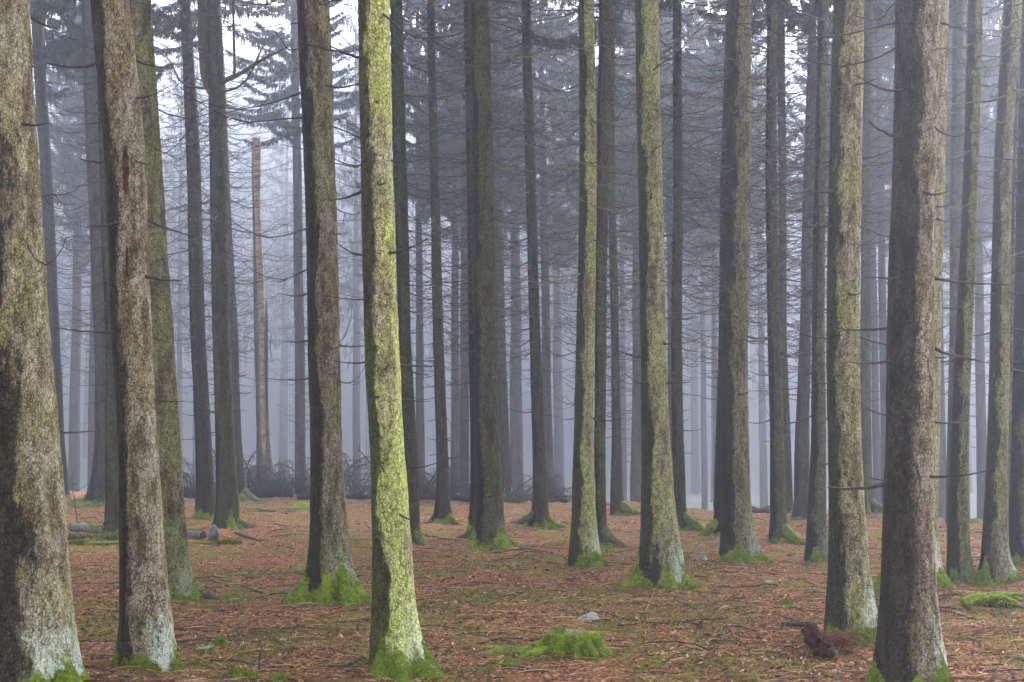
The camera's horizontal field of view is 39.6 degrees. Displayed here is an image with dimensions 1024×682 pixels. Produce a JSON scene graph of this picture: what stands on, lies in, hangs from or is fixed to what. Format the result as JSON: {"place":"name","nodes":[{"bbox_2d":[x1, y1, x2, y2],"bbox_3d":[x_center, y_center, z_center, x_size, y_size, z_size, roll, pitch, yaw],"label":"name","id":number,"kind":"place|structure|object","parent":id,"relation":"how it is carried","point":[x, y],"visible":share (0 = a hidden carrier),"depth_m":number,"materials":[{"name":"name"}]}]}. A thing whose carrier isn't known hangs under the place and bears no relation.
{"place":"outdoors","nodes":[
{"label":"outdoors","id":0,"kind":"place"},
{"bbox_2d":[46,0,1002,139],"label":"sky","id":1,"kind":"structure","parent":0,"point":[332,10],"materials":[{"name":"white"}]},
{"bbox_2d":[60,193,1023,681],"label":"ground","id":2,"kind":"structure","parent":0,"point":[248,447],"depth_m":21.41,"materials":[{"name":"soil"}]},
{"bbox_2d":[0,0,94,681],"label":"spruce tree","id":3,"kind":"object","parent":2,"relation":"on","point":[39,641],"visible":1,"depth_m":10.97,"materials":[{"name":"brown plant"}]},
{"bbox_2d":[33,2,89,491],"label":"spruce tree","id":4,"kind":"object","parent":2,"relation":"on","point":[74,440],"visible":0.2,"depth_m":73.86,"materials":[{"name":"grey plant"}]},
{"bbox_2d":[30,0,93,496],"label":"spruce tree","id":5,"kind":"object","parent":2,"relation":"on","point":[41,101],"visible":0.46,"depth_m":48.70,"materials":[{"name":"grey plant"}]},
{"bbox_2d":[38,1,94,488],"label":"spruce tree","id":6,"kind":"object","parent":2,"relation":"on","point":[91,410],"visible":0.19,"depth_m":67.88,"materials":[{"name":"grey plant"}]},
{"bbox_2d":[68,522,103,533],"bbox_3d":[-8.608,3.844,29.161,0.302,0.334,4.061,2,-5,-28],"label":"log","id":7,"kind":"object","parent":2,"relation":"on","point":[77,527],"visible":0.61,"depth_m":29.57,"materials":[{"name":"grey wood"}]},
{"bbox_2d":[68,531,117,540],"bbox_3d":[-8.223,3.807,27.675,0.241,0.304,2.883,3,-5,-35],"label":"log","id":8,"kind":"object","parent":2,"relation":"on","point":[75,536],"visible":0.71,"depth_m":27.59,"materials":[{"name":"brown wood"}]},
{"bbox_2d":[68,539,118,544],"bbox_3d":[-7.581,3.645,25.806,0.937,0.149,0.188,0,-4,-6],"label":"log","id":9,"kind":"object","parent":2,"relation":"on","point":[82,542],"visible":0.96,"depth_m":25.78,"materials":[{"name":"plant"}]},
{"bbox_2d":[30,0,197,505],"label":"spruce tree","id":10,"kind":"object","parent":2,"relation":"on","point":[94,495],"visible":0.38,"depth_m":44.70,"materials":[{"name":"grey plant"}]},
{"bbox_2d":[44,0,193,674],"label":"spruce tree","id":11,"kind":"object","parent":2,"relation":"on","point":[145,637],"visible":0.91,"depth_m":12.00,"materials":[{"name":"brown plant"}]},
{"bbox_2d":[30,0,238,540],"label":"spruce tree","id":12,"kind":"object","parent":2,"relation":"on","point":[111,520],"visible":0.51,"depth_m":27.11,"materials":[{"name":"grey plant"}]},
{"bbox_2d":[51,0,267,600],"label":"spruce tree","id":13,"kind":"object","parent":2,"relation":"on","point":[183,584],"visible":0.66,"depth_m":17.37,"materials":[{"name":"brown plant"}]},
{"bbox_2d":[64,0,289,519],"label":"spruce tree","id":14,"kind":"object","parent":2,"relation":"on","point":[204,508],"visible":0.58,"depth_m":34.95,"materials":[{"name":"grey plant"}]},
{"bbox_2d":[160,11,210,459],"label":"spruce tree","id":15,"kind":"object","parent":2,"relation":"on","point":[179,256],"visible":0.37,"depth_m":88.53,"materials":[{"name":"grey plant"}]},
{"bbox_2d":[167,41,211,484],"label":"spruce tree","id":16,"kind":"object","parent":2,"relation":"on","point":[208,253],"visible":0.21,"depth_m":96.73,"materials":[{"name":"grey plant"}]},
{"bbox_2d":[187,531,205,538],"bbox_3d":[-6.007,3.643,26.756,0.642,0.154,0.156,-3,-5,39],"label":"log","id":17,"kind":"object","parent":2,"relation":"on","point":[197,534],"visible":0.65,"depth_m":26.60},
{"bbox_2d":[208,524,219,540],"bbox_3d":[-5.562,3.591,26.560,0.214,0.335,0.220,0,-4,0],"label":"tree stump","id":18,"kind":"object","parent":2,"relation":"on","point":[214,533],"visible":0.77,"depth_m":26.50,"materials":[{"name":"wood"}]},
{"bbox_2d":[188,538,242,544],"bbox_3d":[-5.432,3.631,25.821,1.140,0.141,0.165,0,-4,5],"label":"fallen stick","id":19,"kind":"object","parent":2,"relation":"on","point":[230,541],"visible":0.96,"depth_m":25.79,"materials":[{"name":"plant"}]},
{"bbox_2d":[213,636,227,644],"bbox_3d":[-2.730,2.805,13.335,0.153,0.093,0.117,0,-4,0],"label":"moss cushion","id":20,"kind":"object","parent":2,"relation":"on","point":[220,640],"visible":1,"depth_m":13.30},
{"bbox_2d":[153,0,299,501],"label":"spruce tree","id":21,"kind":"object","parent":2,"relation":"on","point":[245,494],"visible":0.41,"depth_m":47.43,"materials":[{"name":"grey plant"}]},
{"bbox_2d":[153,0,305,529],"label":"spruce tree","id":22,"kind":"object","parent":2,"relation":"on","point":[212,67],"visible":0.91,"depth_m":33.11,"materials":[{"name":"grey plant"}]},
{"bbox_2d":[227,666,261,679],"bbox_3d":[-2.239,2.796,11.938,0.297,0.140,0.214,2,-4,-22],"label":"moss cushion","id":23,"kind":"object","parent":2,"relation":"on","point":[235,672],"visible":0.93,"depth_m":11.91,"materials":[{"name":"plant"}]},
{"bbox_2d":[181,448,309,498],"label":"fallen spruce","id":24,"kind":"object","parent":2,"relation":"on","point":[189,490],"visible":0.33,"depth_m":50.40,"materials":[{"name":"wood"}]},
{"bbox_2d":[251,138,272,487],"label":"broken trunk","id":25,"kind":"object","parent":2,"relation":"on","point":[262,424],"visible":0.71,"depth_m":59.92,"materials":[{"name":"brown wood"}]},
{"bbox_2d":[265,672,289,681],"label":"moss cushion","id":26,"kind":"object","parent":2,"relation":"on","point":[277,676],"visible":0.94,"depth_m":11.59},
{"bbox_2d":[249,83,307,487],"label":"spruce tree","id":27,"kind":"object","parent":2,"relation":"on","point":[283,433],"visible":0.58,"depth_m":108.29,"materials":[{"name":"grey plant"}]},
{"bbox_2d":[223,0,359,493],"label":"spruce tree","id":28,"kind":"object","parent":2,"relation":"on","point":[294,106],"visible":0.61,"depth_m":60.19,"materials":[{"name":"grey plant"}]},
{"bbox_2d":[286,501,309,509],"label":"moss cushion","id":29,"kind":"object","parent":2,"relation":"on","point":[299,505],"visible":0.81,"depth_m":40.63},
{"bbox_2d":[140,0,487,606],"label":"spruce tree","id":30,"kind":"object","parent":2,"relation":"on","point":[329,575],"visible":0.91,"depth_m":16.72,"materials":[{"name":"brown plant"}]},
{"bbox_2d":[246,453,430,499],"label":"fallen spruce","id":31,"kind":"object","parent":2,"relation":"on","point":[349,481],"visible":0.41,"depth_m":49.16,"materials":[{"name":"wood"}]},
{"bbox_2d":[333,0,363,492],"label":"spruce tree","id":32,"kind":"object","parent":2,"relation":"on","point":[354,305],"visible":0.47,"depth_m":84.26,"materials":[{"name":"grey plant"}]},
{"bbox_2d":[337,86,396,361],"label":"spruce tree","id":33,"kind":"object","parent":2,"relation":"on","point":[350,222],"visible":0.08,"depth_m":108.68,"materials":[{"name":"grey plant"}]},
{"bbox_2d":[263,0,537,545],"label":"spruce tree","id":34,"kind":"object","parent":2,"relation":"on","point":[401,215],"visible":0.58,"depth_m":27.52,"materials":[{"name":"grey plant"}]},
{"bbox_2d":[345,0,460,491],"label":"spruce tree","id":35,"kind":"object","parent":2,"relation":"on","point":[420,430],"visible":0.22,"depth_m":62.27,"materials":[{"name":"grey plant"}]},
{"bbox_2d":[297,0,513,681],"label":"spruce tree","id":36,"kind":"object","parent":2,"relation":"on","point":[399,650],"visible":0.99,"depth_m":12.19,"materials":[{"name":"green plant"}]},
{"bbox_2d":[336,0,522,524],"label":"spruce tree","id":37,"kind":"object","parent":2,"relation":"on","point":[442,513],"visible":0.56,"depth_m":33.22,"materials":[{"name":"grey plant"}]},
{"bbox_2d":[345,450,531,501],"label":"fallen spruce","id":38,"kind":"object","parent":2,"relation":"on","point":[429,492],"visible":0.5,"depth_m":47.40,"materials":[{"name":"wood"}]},
{"bbox_2d":[392,0,518,491],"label":"spruce tree","id":39,"kind":"object","parent":2,"relation":"on","point":[455,391],"visible":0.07,"depth_m":66.01,"materials":[{"name":"grey plant"}]},
{"bbox_2d":[391,0,556,492],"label":"spruce tree","id":40,"kind":"object","parent":2,"relation":"on","point":[464,425],"visible":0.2,"depth_m":58.31,"materials":[{"name":"grey plant"}]},
{"bbox_2d":[352,0,610,537],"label":"spruce tree","id":41,"kind":"object","parent":2,"relation":"on","point":[469,532],"visible":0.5,"depth_m":29.35,"materials":[{"name":"grey plant"}]},
{"bbox_2d":[408,0,555,234],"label":"spruce tree","id":42,"kind":"object","parent":2,"relation":"on","point":[504,182],"visible":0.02,"depth_m":69.06,"materials":[{"name":"grey plant"}]},
{"bbox_2d":[339,0,635,550],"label":"spruce tree","id":43,"kind":"object","parent":2,"relation":"on","point":[490,532],"visible":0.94,"depth_m":25.72,"materials":[{"name":"grey plant"}]},
{"bbox_2d":[421,0,578,500],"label":"spruce tree","id":44,"kind":"object","parent":2,"relation":"on","point":[503,409],"visible":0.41,"depth_m":47.52,"materials":[{"name":"grey plant"}]},
{"bbox_2d":[488,659,519,665],"bbox_3d":[-0.064,2.813,12.428,0.249,0.081,0.238,3,-5,-37],"label":"moss cushion","id":45,"kind":"object","parent":2,"relation":"on","point":[513,661],"visible":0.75,"depth_m":12.42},
{"bbox_2d":[449,10,578,494],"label":"spruce tree","id":46,"kind":"object","parent":2,"relation":"on","point":[516,438],"visible":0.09,"depth_m":71.79,"materials":[{"name":"grey plant"}]},
{"bbox_2d":[464,473,571,502],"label":"fallen spruce","id":47,"kind":"object","parent":2,"relation":"on","point":[560,496],"visible":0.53,"depth_m":43.90,"materials":[{"name":"wood"}]},
{"bbox_2d":[403,0,636,528],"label":"spruce tree","id":48,"kind":"object","parent":2,"relation":"on","point":[538,515],"visible":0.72,"depth_m":32.25,"materials":[{"name":"grey plant"}]},
{"bbox_2d":[31,1,1012,466],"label":"wood","id":49,"kind":"object","parent":2,"relation":"on","point":[247,173],"visible":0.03,"depth_m":143.88,"materials":[{"name":"wood"}]},
{"bbox_2d":[475,625,611,660],"bbox_3d":[0.171,2.772,13.018,1.510,0.345,0.705,0,-4,0],"label":"tree stump","id":50,"kind":"object","parent":2,"relation":"on","point":[560,640],"visible":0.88,"depth_m":12.87,"materials":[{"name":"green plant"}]},
{"bbox_2d":[492,0,597,498],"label":"spruce tree","id":51,"kind":"object","parent":2,"relation":"on","point":[558,83],"visible":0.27,"depth_m":60.17,"materials":[{"name":"grey plant"}]},
{"bbox_2d":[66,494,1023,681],"bbox_3d":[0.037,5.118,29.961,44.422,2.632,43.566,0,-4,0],"label":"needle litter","id":52,"kind":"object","parent":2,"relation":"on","point":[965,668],"visible":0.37,"depth_m":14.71,"materials":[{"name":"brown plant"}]},
{"bbox_2d":[67,495,1023,681],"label":"ground moss","id":53,"kind":"object","parent":2,"relation":"on","point":[480,650],"visible":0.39,"depth_m":15.28,"materials":[{"name":"green plant"}]},
{"bbox_2d":[68,495,1023,681],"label":"fallen twigs","id":54,"kind":"object","parent":2,"relation":"on","point":[491,639],"depth_m":14.62,"materials":[{"name":"wood"}]},
{"bbox_2d":[523,2,578,494],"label":"spruce tree","id":55,"kind":"object","parent":2,"relation":"on","point":[558,444],"visible":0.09,"depth_m":85.85,"materials":[{"name":"grey plant"}]},
{"bbox_2d":[523,0,631,268],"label":"spruce tree","id":56,"kind":"object","parent":2,"relation":"on","point":[575,232],"visible":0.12,"depth_m":70.44,"materials":[{"name":"grey plant"}]},
{"bbox_2d":[561,84,608,311],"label":"spruce tree","id":57,"kind":"object","parent":2,"relation":"on","point":[573,306],"visible":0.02,"depth_m":101.42,"materials":[{"name":"grey plant"}]},
{"bbox_2d":[447,0,725,547],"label":"spruce tree","id":58,"kind":"object","parent":2,"relation":"on","point":[606,536],"visible":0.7,"depth_m":26.83,"materials":[{"name":"grey plant"}]},
{"bbox_2d":[577,612,598,621],"bbox_3d":[0.804,2.905,14.968,0.242,0.106,0.188,0,-4,0],"label":"stone","id":59,"kind":"object","parent":2,"relation":"on","point":[592,616],"visible":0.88,"depth_m":14.94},
{"bbox_2d":[466,0,750,567],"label":"spruce tree","id":60,"kind":"object","parent":2,"relation":"on","point":[584,549],"visible":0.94,"depth_m":21.43,"materials":[{"name":"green plant"}]},
{"bbox_2d":[515,0,720,515],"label":"spruce tree","id":61,"kind":"object","parent":2,"relation":"on","point":[619,505],"visible":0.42,"depth_m":38.03,"materials":[{"name":"grey plant"}]},
{"bbox_2d":[562,0,707,502],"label":"spruce tree","id":62,"kind":"object","parent":2,"relation":"on","point":[635,476],"visible":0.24,"depth_m":59.97,"materials":[{"name":"grey plant"}]},
{"bbox_2d":[607,48,665,500],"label":"spruce tree","id":63,"kind":"object","parent":2,"relation":"on","point":[624,434],"visible":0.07,"depth_m":81.91,"materials":[{"name":"grey plant"}]},
{"bbox_2d":[521,0,782,591],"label":"spruce tree","id":64,"kind":"object","parent":2,"relation":"on","point":[660,561],"visible":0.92,"depth_m":18.57,"materials":[{"name":"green plant"}]},
{"bbox_2d":[608,0,710,257],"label":"spruce tree","id":65,"kind":"object","parent":2,"relation":"on","point":[630,216],"visible":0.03,"depth_m":66.32,"materials":[{"name":"grey plant"}]},
{"bbox_2d":[596,0,759,472],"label":"spruce tree","id":66,"kind":"object","parent":2,"relation":"on","point":[662,19],"visible":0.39,"depth_m":60.31,"materials":[{"name":"grey plant"}]},
{"bbox_2d":[664,216,718,494],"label":"spruce tree","id":67,"kind":"object","parent":2,"relation":"on","point":[695,489],"visible":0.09,"depth_m":107.68,"materials":[{"name":"grey plant"}]},
{"bbox_2d":[664,6,720,509],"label":"spruce tree","id":68,"kind":"object","parent":2,"relation":"on","point":[704,476],"visible":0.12,"depth_m":83.84,"materials":[{"name":"grey plant"}]},
{"bbox_2d":[561,0,828,530],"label":"spruce tree","id":69,"kind":"object","parent":2,"relation":"on","point":[686,520],"visible":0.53,"depth_m":30.69,"materials":[{"name":"grey plant"}]},
{"bbox_2d":[686,160,718,397],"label":"spruce tree","id":70,"kind":"object","parent":2,"relation":"on","point":[707,321],"visible":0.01,"depth_m":112.10,"materials":[{"name":"grey plant"}]},
{"bbox_2d":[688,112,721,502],"bbox_3d":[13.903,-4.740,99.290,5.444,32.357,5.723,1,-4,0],"label":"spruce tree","id":71,"kind":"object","parent":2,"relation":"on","point":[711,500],"visible":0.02,"depth_m":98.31,"materials":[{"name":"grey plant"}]},
{"bbox_2d":[663,0,764,510],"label":"spruce tree","id":72,"kind":"object","parent":2,"relation":"on","point":[714,343],"visible":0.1,"depth_m":74.21,"materials":[{"name":"grey plant"}]},
{"bbox_2d":[620,0,831,535],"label":"spruce tree","id":73,"kind":"object","parent":2,"relation":"on","point":[713,526],"visible":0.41,"depth_m":29.07,"materials":[{"name":"grey plant"}]},
{"bbox_2d":[662,0,801,254],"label":"spruce tree","id":74,"kind":"object","parent":2,"relation":"on","point":[703,241],"visible":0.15,"depth_m":64.46,"materials":[{"name":"grey plant"}]},
{"bbox_2d":[705,102,766,327],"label":"spruce tree","id":75,"kind":"object","parent":2,"relation":"on","point":[755,318],"visible":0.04,"depth_m":92.53,"materials":[{"name":"grey plant"}]},
{"bbox_2d":[596,0,893,564],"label":"spruce tree","id":76,"kind":"object","parent":2,"relation":"on","point":[739,544],"visible":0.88,"depth_m":22.95,"materials":[{"name":"grey plant"}]},
{"bbox_2d":[716,6,801,508],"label":"spruce tree","id":77,"kind":"object","parent":2,"relation":"on","point":[763,462],"visible":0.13,"depth_m":83.83,"materials":[{"name":"grey plant"}]},
{"bbox_2d":[660,0,891,544],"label":"spruce tree","id":78,"kind":"object","parent":2,"relation":"on","point":[781,530],"visible":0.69,"depth_m":27.12,"materials":[{"name":"grey plant"}]},
{"bbox_2d":[689,0,880,511],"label":"spruce tree","id":79,"kind":"object","parent":2,"relation":"on","point":[788,466],"visible":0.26,"depth_m":38.57,"materials":[{"name":"grey plant"}]},
{"bbox_2d":[779,599,793,606],"bbox_3d":[3.142,3.007,16.325,0.184,0.112,0.127,0,-4,0],"label":"moss cushion","id":80,"kind":"object","parent":2,"relation":"on","point":[785,602],"visible":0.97,"depth_m":16.29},
{"bbox_2d":[703,0,894,519],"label":"spruce tree","id":81,"kind":"object","parent":2,"relation":"on","point":[801,465],"visible":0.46,"depth_m":35.98,"materials":[{"name":"grey plant"}]},
{"bbox_2d":[669,0,978,561],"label":"spruce tree","id":82,"kind":"object","parent":2,"relation":"on","point":[816,547],"visible":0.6,"depth_m":24.13,"materials":[{"name":"grey plant"}]},
{"bbox_2d":[777,19,891,267],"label":"spruce tree","id":83,"kind":"object","parent":2,"relation":"on","point":[802,86],"visible":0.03,"depth_m":69.29,"materials":[{"name":"grey plant"}]},
{"bbox_2d":[801,622,873,658],"bbox_3d":[2.979,2.746,12.995,0.674,0.367,0.492,0,-4,0],"label":"rotten root","id":84,"kind":"object","parent":2,"relation":"on","point":[817,641],"visible":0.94,"depth_m":12.89,"materials":[{"name":"brown wood"}]},
{"bbox_2d":[802,14,894,512],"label":"spruce tree","id":85,"kind":"object","parent":2,"relation":"on","point":[876,442],"visible":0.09,"depth_m":63.93,"materials":[{"name":"grey plant"}]},
{"bbox_2d":[756,0,960,513],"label":"spruce tree","id":86,"kind":"object","parent":2,"relation":"on","point":[873,505],"visible":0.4,"depth_m":38.09,"materials":[{"name":"grey plant"}]},
{"bbox_2d":[705,0,1023,681],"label":"spruce tree","id":87,"kind":"object","parent":2,"relation":"on","point":[909,645],"visible":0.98,"depth_m":11.38,"materials":[{"name":"brown plant"}]},
{"bbox_2d":[799,0,950,503],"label":"spruce tree","id":88,"kind":"object","parent":2,"relation":"on","point":[883,182],"visible":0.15,"depth_m":58.13,"materials":[{"name":"grey plant"}]},
{"bbox_2d":[788,0,987,646],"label":"spruce tree","id":89,"kind":"object","parent":2,"relation":"on","point":[850,602],"visible":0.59,"depth_m":13.56,"materials":[{"name":"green plant"}]},
{"bbox_2d":[784,0,1023,589],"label":"spruce tree","id":90,"kind":"object","parent":2,"relation":"on","point":[943,580],"visible":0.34,"depth_m":18.69,"materials":[{"name":"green plant"}]},
{"bbox_2d":[876,114,949,323],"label":"spruce tree","id":91,"kind":"object","parent":2,"relation":"on","point":[946,314],"visible":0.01,"depth_m":78.44,"materials":[{"name":"grey plant"}]},
{"bbox_2d":[872,8,961,252],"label":"spruce tree","id":92,"kind":"object","parent":2,"relation":"on","point":[944,240],"depth_m":65.39,"materials":[{"name":"grey plant"}]},
{"bbox_2d":[871,3,1000,517],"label":"spruce tree","id":93,"kind":"object","parent":2,"relation":"on","point":[942,492],"visible":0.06,"depth_m":59.77,"materials":[{"name":"grey plant"}]},
{"bbox_2d":[862,0,1012,524],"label":"spruce tree","id":94,"kind":"object","parent":2,"relation":"on","point":[955,180],"visible":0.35,"depth_m":34.58,"materials":[{"name":"grey plant"}]},
{"bbox_2d":[861,0,1023,584],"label":"spruce tree","id":95,"kind":"object","parent":2,"relation":"on","point":[960,567],"visible":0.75,"depth_m":19.68,"materials":[{"name":"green plant"}]},
{"bbox_2d":[872,0,1012,520],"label":"spruce tree","id":96,"kind":"object","parent":2,"relation":"on","point":[981,434],"visible":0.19,"depth_m":53.95,"materials":[{"name":"grey plant"}]},
{"bbox_2d":[863,0,1023,565],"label":"spruce tree","id":97,"kind":"object","parent":2,"relation":"on","point":[1016,520],"visible":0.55,"depth_m":21.43,"materials":[{"name":"grey plant"}]},
{"bbox_2d":[874,0,1022,524],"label":"spruce tree","id":98,"kind":"object","parent":2,"relation":"on","point":[1014,187],"visible":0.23,"depth_m":28.03,"materials":[{"name":"grey plant"}]},
{"bbox_2d":[943,247,989,493],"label":"spruce tree","id":99,"kind":"object","parent":2,"relation":"on","point":[970,459],"visible":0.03,"depth_m":106.83,"materials":[{"name":"grey plant"}]},
{"bbox_2d":[943,10,992,519],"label":"spruce tree","id":100,"kind":"object","parent":2,"relation":"on","point":[989,253],"visible":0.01,"depth_m":69.90,"materials":[{"name":"grey plant"}]},
{"bbox_2d":[944,0,1012,246],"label":"spruce tree","id":101,"kind":"object","parent":2,"relation":"on","point":[994,114],"visible":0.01,"depth_m":64.83,"materials":[{"name":"grey plant"}]},
{"bbox_2d":[944,0,1023,586],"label":"spruce tree","id":102,"kind":"object","parent":2,"relation":"on","point":[996,567],"visible":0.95,"depth_m":19.46,"materials":[{"name":"brown plant"}]},
{"bbox_2d":[960,591,1023,609],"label":"mossy wood heap","id":103,"kind":"object","parent":2,"relation":"on","point":[980,599],"visible":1,"depth_m":16.18,"materials":[{"name":"plant"}]},
{"bbox_2d":[973,82,1012,357],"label":"spruce tree","id":104,"kind":"object","parent":2,"relation":"on","point":[988,310],"visible":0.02,"depth_m":99.16,"materials":[{"name":"grey plant"}]},
{"bbox_2d":[981,600,1023,608],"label":"fallen stick","id":105,"kind":"object","parent":2,"relation":"on","point":[1005,604],"visible":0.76,"depth_m":16.38,"materials":[{"name":"wood"}]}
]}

